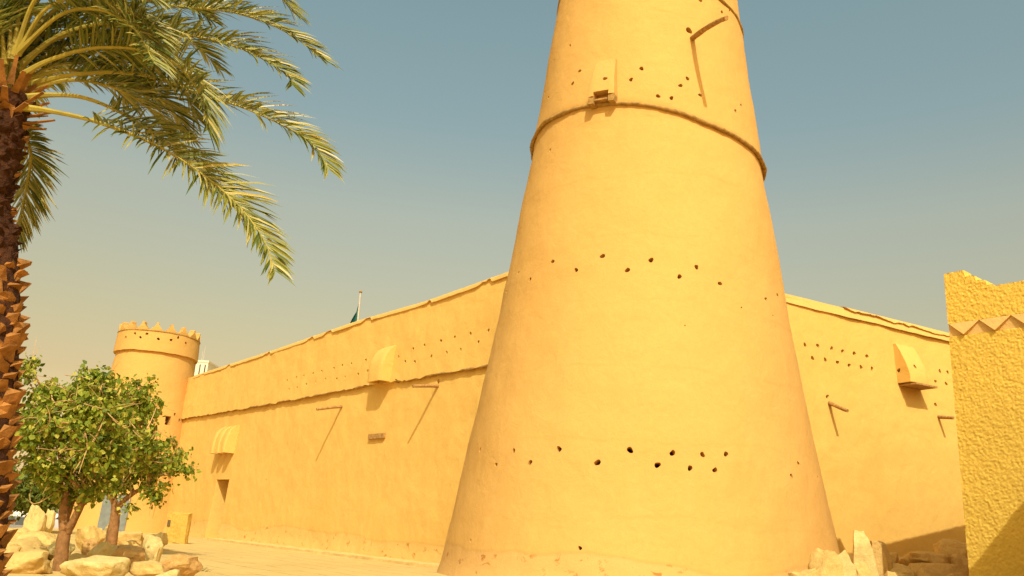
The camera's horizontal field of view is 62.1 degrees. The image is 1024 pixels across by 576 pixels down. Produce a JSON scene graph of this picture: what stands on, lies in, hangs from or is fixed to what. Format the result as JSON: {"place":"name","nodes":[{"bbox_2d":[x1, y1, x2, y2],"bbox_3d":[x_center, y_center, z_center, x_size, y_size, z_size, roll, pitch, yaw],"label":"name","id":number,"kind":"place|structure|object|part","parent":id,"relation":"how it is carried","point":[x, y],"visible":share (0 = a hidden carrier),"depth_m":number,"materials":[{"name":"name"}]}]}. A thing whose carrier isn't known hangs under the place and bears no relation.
{"place":"outdoors","nodes":[
{"label":"outdoors","id":0,"kind":"place"},
{"bbox_2d":[7,528,900,575],"bbox_3d":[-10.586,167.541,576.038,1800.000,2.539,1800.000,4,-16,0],"label":"ground","id":1,"kind":"structure","parent":0,"point":[219,558],"depth_m":21.03,"materials":[{"name":"beige sand"}]},
{"bbox_2d":[4,545,20,552],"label":"boulder","id":2,"kind":"object","parent":1,"relation":"on","point":[14,548],"visible":0.45,"depth_m":14.94,"materials":[{"name":"beige stone"}]},
{"bbox_2d":[8,516,24,527],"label":"parked car","id":3,"kind":"object","parent":1,"relation":"on","point":[19,523],"visible":0.09,"depth_m":54.65,"materials":[{"name":"grey paint"}]},
{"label":"window","id":4,"kind":"part","parent":3,"relation":"part of","materials":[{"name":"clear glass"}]},
{"bbox_2d":[7,527,28,540],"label":"boulder","id":5,"kind":"object","parent":1,"relation":"on","point":[21,531],"visible":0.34,"depth_m":19.79,"materials":[{"name":"beige stone"}]},
{"bbox_2d":[12,509,27,516],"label":"parked car","id":6,"kind":"object","parent":1,"relation":"on","point":[15,513],"visible":0.01,"depth_m":94.98,"materials":[{"name":"white paint"}]},
{"bbox_2d":[6,536,47,550],"bbox_3d":[-9.065,4.834,15.740,0.795,0.462,0.609,-2,-17,18],"label":"boulder","id":7,"kind":"object","parent":1,"relation":"on","point":[30,543],"visible":0.38,"depth_m":15.66,"materials":[{"name":"beige stone"}]},
{"bbox_2d":[4,549,52,573],"bbox_3d":[-7.380,4.159,12.822,0.828,0.433,0.662,4,-16,0],"label":"boulder","id":8,"kind":"object","parent":1,"relation":"on","point":[33,561],"visible":0.7,"depth_m":12.63,"materials":[{"name":"beige stone"}]},
{"bbox_2d":[23,504,46,531],"bbox_3d":[-13.416,6.617,23.870,0.584,1.034,0.467,4,-16,0],"label":"boulder","id":9,"kind":"object","parent":1,"relation":"on","point":[35,519],"visible":0.65,"depth_m":23.78,"materials":[{"name":"stone"}]},
{"bbox_2d":[10,465,61,520],"bbox_3d":[-17.889,7.700,31.749,2.732,2.908,4.422,16,-20,-36],"label":"street tree","id":10,"kind":"object","parent":1,"relation":"on","point":[23,499],"visible":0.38,"depth_m":30.78,"materials":[{"name":"green plant"}]},
{"bbox_2d":[17,531,56,546],"bbox_3d":[-10.002,5.422,18.044,0.909,0.500,0.624,7,-16,-11],"label":"boulder","id":11,"kind":"object","parent":1,"relation":"on","point":[47,539],"visible":0.32,"depth_m":17.87,"materials":[{"name":"beige stone"}]},
{"bbox_2d":[45,509,55,532],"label":"boulder","id":12,"kind":"object","parent":1,"relation":"on","point":[51,516],"visible":0.49,"depth_m":24.42,"materials":[{"name":"stone"}]},
{"bbox_2d":[53,517,58,528],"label":"parked car","id":13,"kind":"object","parent":1,"relation":"on","point":[56,524],"visible":0.02,"depth_m":62.57,"materials":[{"name":"silver metal"}]},
{"bbox_2d":[47,542,74,559],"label":"boulder","id":14,"kind":"object","parent":1,"relation":"on","point":[51,549],"visible":0.41,"depth_m":16.19,"materials":[{"name":"stone"}]},
{"bbox_2d":[68,553,86,560],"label":"boulder","id":15,"kind":"object","parent":1,"relation":"on","point":[75,556],"visible":0.27,"depth_m":14.34,"materials":[{"name":"beige stone"}]},
{"bbox_2d":[13,337,143,570],"bbox_3d":[-7.248,2.673,13.979,2.173,3.969,3.436,19,-22,-42],"label":"leafy tree","id":16,"kind":"object","parent":1,"relation":"on","point":[95,447],"visible":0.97,"depth_m":13.55,"materials":[{"name":"green plant"}]},
{"bbox_2d":[81,538,98,555],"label":"boulder","id":17,"kind":"object","parent":1,"relation":"on","point":[88,545],"visible":0.5,"depth_m":16.99,"materials":[{"name":"brown stone"}]},
{"bbox_2d":[75,525,104,549],"bbox_3d":[-9.715,5.779,19.495,0.636,0.657,0.509,4,-16,0],"label":"boulder","id":18,"kind":"object","parent":1,"relation":"on","point":[83,534],"visible":0.76,"depth_m":19.39,"materials":[{"name":"beige stone"}]},
{"bbox_2d":[60,555,130,575],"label":"boulder","id":19,"kind":"object","parent":1,"relation":"on","point":[98,565],"visible":1,"depth_m":12.21,"materials":[{"name":"stone"}]},
{"bbox_2d":[86,542,117,556],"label":"boulder","id":20,"kind":"object","parent":1,"relation":"on","point":[105,548],"visible":0.54,"depth_m":15.25,"materials":[{"name":"stone"}]},
{"bbox_2d":[103,525,107,541],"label":"boulder","id":21,"kind":"object","parent":1,"relation":"on","point":[105,531],"visible":0.18,"depth_m":21.37,"materials":[{"name":"stone"}]},
{"bbox_2d":[111,544,145,566],"bbox_3d":[-6.999,4.915,15.526,0.670,0.437,0.536,4,-16,0],"label":"boulder","id":22,"kind":"object","parent":1,"relation":"on","point":[132,553],"visible":0.5,"depth_m":15.36,"materials":[{"name":"brown stone"}]},
{"bbox_2d":[117,531,143,546],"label":"boulder","id":23,"kind":"object","parent":1,"relation":"on","point":[137,536],"visible":0.52,"depth_m":24.03,"materials":[{"name":"beige stone"}]},
{"bbox_2d":[121,540,141,547],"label":"boulder","id":24,"kind":"object","parent":1,"relation":"on","point":[132,542],"visible":0.39,"depth_m":20.28,"materials":[{"name":"beige stone"}]},
{"bbox_2d":[70,321,200,532],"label":"corner tower","id":25,"kind":"structure","parent":1,"relation":"on","point":[168,358],"depth_m":43.69,"materials":[{"name":"paint"}]},
{"bbox_2d":[97,495,130,530],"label":"door","id":26,"kind":"structure","parent":25,"relation":"in","point":[104,517],"depth_m":40.65,"materials":[{"name":"grey paint"}]},
{"bbox_2d":[128,561,165,575],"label":"boulder","id":27,"kind":"object","parent":1,"relation":"on","point":[147,568],"visible":0.91,"depth_m":12.54,"materials":[{"name":"beige stone"}]},
{"bbox_2d":[100,373,201,544],"bbox_3d":[-8.958,4.234,20.477,3.419,4.363,2.554,-7,-19,33],"label":"leafy tree","id":28,"kind":"object","parent":1,"relation":"on","point":[150,465],"visible":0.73,"depth_m":20.15,"materials":[{"name":"green plant"}]},
{"bbox_2d":[142,535,163,561],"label":"boulder","id":29,"kind":"object","parent":1,"relation":"on","point":[152,545],"visible":0.77,"depth_m":16.53,"materials":[{"name":"stone"}]},
{"bbox_2d":[143,532,167,545],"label":"boulder","id":30,"kind":"object","parent":1,"relation":"on","point":[163,536],"visible":0.31,"depth_m":23.21,"materials":[{"name":"stone"}]},
{"bbox_2d":[156,569,180,575],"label":"boulder","id":31,"kind":"object","parent":1,"relation":"on","point":[174,572],"visible":1,"depth_m":12.02,"materials":[{"name":"stone"}]},
{"bbox_2d":[0,0,346,575],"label":"palm tree","id":32,"kind":"object","parent":1,"relation":"on","point":[25,42],"visible":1,"depth_m":6.03,"materials":[{"name":"green plant"}]},
{"bbox_2d":[166,511,192,543],"bbox_3d":[-11.440,8.243,29.149,0.749,1.110,0.330,4,-16,0],"label":"stone marker","id":33,"kind":"object","parent":1,"relation":"on","point":[178,527],"visible":0.86,"depth_m":29.03,"materials":[{"name":"yellow stone"}]},
{"bbox_2d":[161,553,202,575],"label":"boulder","id":34,"kind":"object","parent":1,"relation":"on","point":[186,564],"visible":0.77,"depth_m":13.63,"materials":[{"name":"brown stone"}]},
{"bbox_2d":[194,345,218,375],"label":"office block","id":35,"kind":"structure","parent":1,"relation":"on","point":[202,366],"depth_m":151.21,"materials":[{"name":"concrete"}]},
{"bbox_2d":[207,538,439,568],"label":"kerb","id":36,"kind":"structure","parent":1,"relation":"on","point":[391,560],"depth_m":27.10,"materials":[{"name":"stone"}]},
{"bbox_2d":[163,272,508,562],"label":"fort wall","id":37,"kind":"structure","parent":1,"relation":"on","point":[353,437],"depth_m":29.66,"materials":[{"name":"paint"}]},
{"bbox_2d":[350,290,361,322],"bbox_3d":[-7.118,5.300,35.814,0.467,10.860,0.176,5,-16,-4],"label":"flag pole","id":38,"kind":"object","parent":1,"relation":"on","point":[356,316],"visible":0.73,"depth_m":37.02,"materials":[{"name":"metal"}]},
{"bbox_2d":[437,0,839,575],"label":"fort tower","id":39,"kind":"structure","parent":1,"relation":"on","point":[642,409],"depth_m":19.18,"materials":[{"name":"paint"}]},
{"bbox_2d":[788,568,820,575],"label":"boulder","id":40,"kind":"object","parent":1,"relation":"on","point":[811,572],"visible":1,"depth_m":15.58,"materials":[{"name":"beige stone"}]},
{"bbox_2d":[808,548,843,575],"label":"boulder","id":41,"kind":"object","parent":1,"relation":"on","point":[827,562],"visible":0.88,"depth_m":16.07,"materials":[{"name":"beige stone"}]},
{"bbox_2d":[838,550,856,575],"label":"boulder","id":42,"kind":"object","parent":1,"relation":"on","point":[849,568],"visible":0.75,"depth_m":16.54,"materials":[{"name":"stone"}]},
{"bbox_2d":[852,530,878,575],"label":"boulder","id":43,"kind":"object","parent":1,"relation":"on","point":[862,550],"visible":0.81,"depth_m":17.55,"materials":[{"name":"stone"}]},
{"bbox_2d":[853,562,877,575],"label":"boulder","id":44,"kind":"object","parent":1,"relation":"on","point":[863,569],"visible":0.88,"depth_m":16.68,"materials":[{"name":"beige stone"}]},
{"bbox_2d":[785,294,965,556],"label":"fort wall","id":45,"kind":"structure","parent":1,"relation":"on","point":[878,391],"depth_m":23.78,"materials":[{"name":"paint"}]},
{"bbox_2d":[870,541,892,575],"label":"boulder","id":46,"kind":"object","parent":1,"relation":"on","point":[884,562],"visible":0.67,"depth_m":19.33,"materials":[{"name":"beige stone"}]},
{"bbox_2d":[889,552,898,562],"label":"boulder","id":47,"kind":"object","parent":1,"relation":"on","point":[894,557],"visible":0.14,"depth_m":19.81,"materials":[{"name":"beige stone"}]},
{"bbox_2d":[883,571,905,575],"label":"boulder","id":48,"kind":"object","parent":1,"relation":"on","point":[888,573],"visible":1,"depth_m":18.68,"materials":[{"name":"beige stone"}]},
{"bbox_2d":[890,563,914,575],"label":"boulder","id":49,"kind":"object","parent":1,"relation":"on","point":[903,569],"visible":0.63,"depth_m":19.29,"materials":[{"name":"beige stone"}]},
{"bbox_2d":[898,551,949,565],"bbox_3d":[10.175,6.783,20.921,1.290,0.595,1.032,4,-16,0],"label":"boulder","id":50,"kind":"object","parent":1,"relation":"on","point":[907,559],"visible":0.45,"depth_m":20.59,"materials":[{"name":"beige stone"}]},
{"bbox_2d":[915,566,939,575],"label":"boulder","id":51,"kind":"object","parent":1,"relation":"on","point":[922,571],"visible":1,"depth_m":19.08,"materials":[{"name":"beige stone"}]},
{"bbox_2d":[908,563,968,575],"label":"boulder","id":52,"kind":"object","parent":1,"relation":"on","point":[943,569],"visible":0.52,"depth_m":19.80,"materials":[{"name":"beige stone"}]},
{"bbox_2d":[932,539,967,563],"bbox_3d":[11.497,6.944,22.148,1.038,0.778,0.831,4,-16,0],"label":"boulder","id":53,"kind":"object","parent":1,"relation":"on","point":[948,548],"visible":0.5,"depth_m":21.97,"materials":[{"name":"beige stone"}]},
{"bbox_2d":[945,572,968,575],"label":"boulder","id":54,"kind":"object","parent":1,"relation":"on","point":[957,574],"visible":0.99,"depth_m":18.92,"materials":[{"name":"beige stone"}]},
{"bbox_2d":[951,553,968,569],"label":"boulder","id":55,"kind":"object","parent":1,"relation":"on","point":[957,559],"visible":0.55,"depth_m":20.69,"materials":[{"name":"beige stone"}]},
{"bbox_2d":[944,270,1023,575],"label":"stucco building","id":56,"kind":"structure","parent":1,"relation":"on","point":[985,318],"depth_m":16.59,"materials":[{"name":"paint"}]},
{"bbox_2d":[11,0,1023,470],"label":"sky","id":57,"kind":"structure","parent":0,"point":[891,132],"materials":[{"name":"blue"}]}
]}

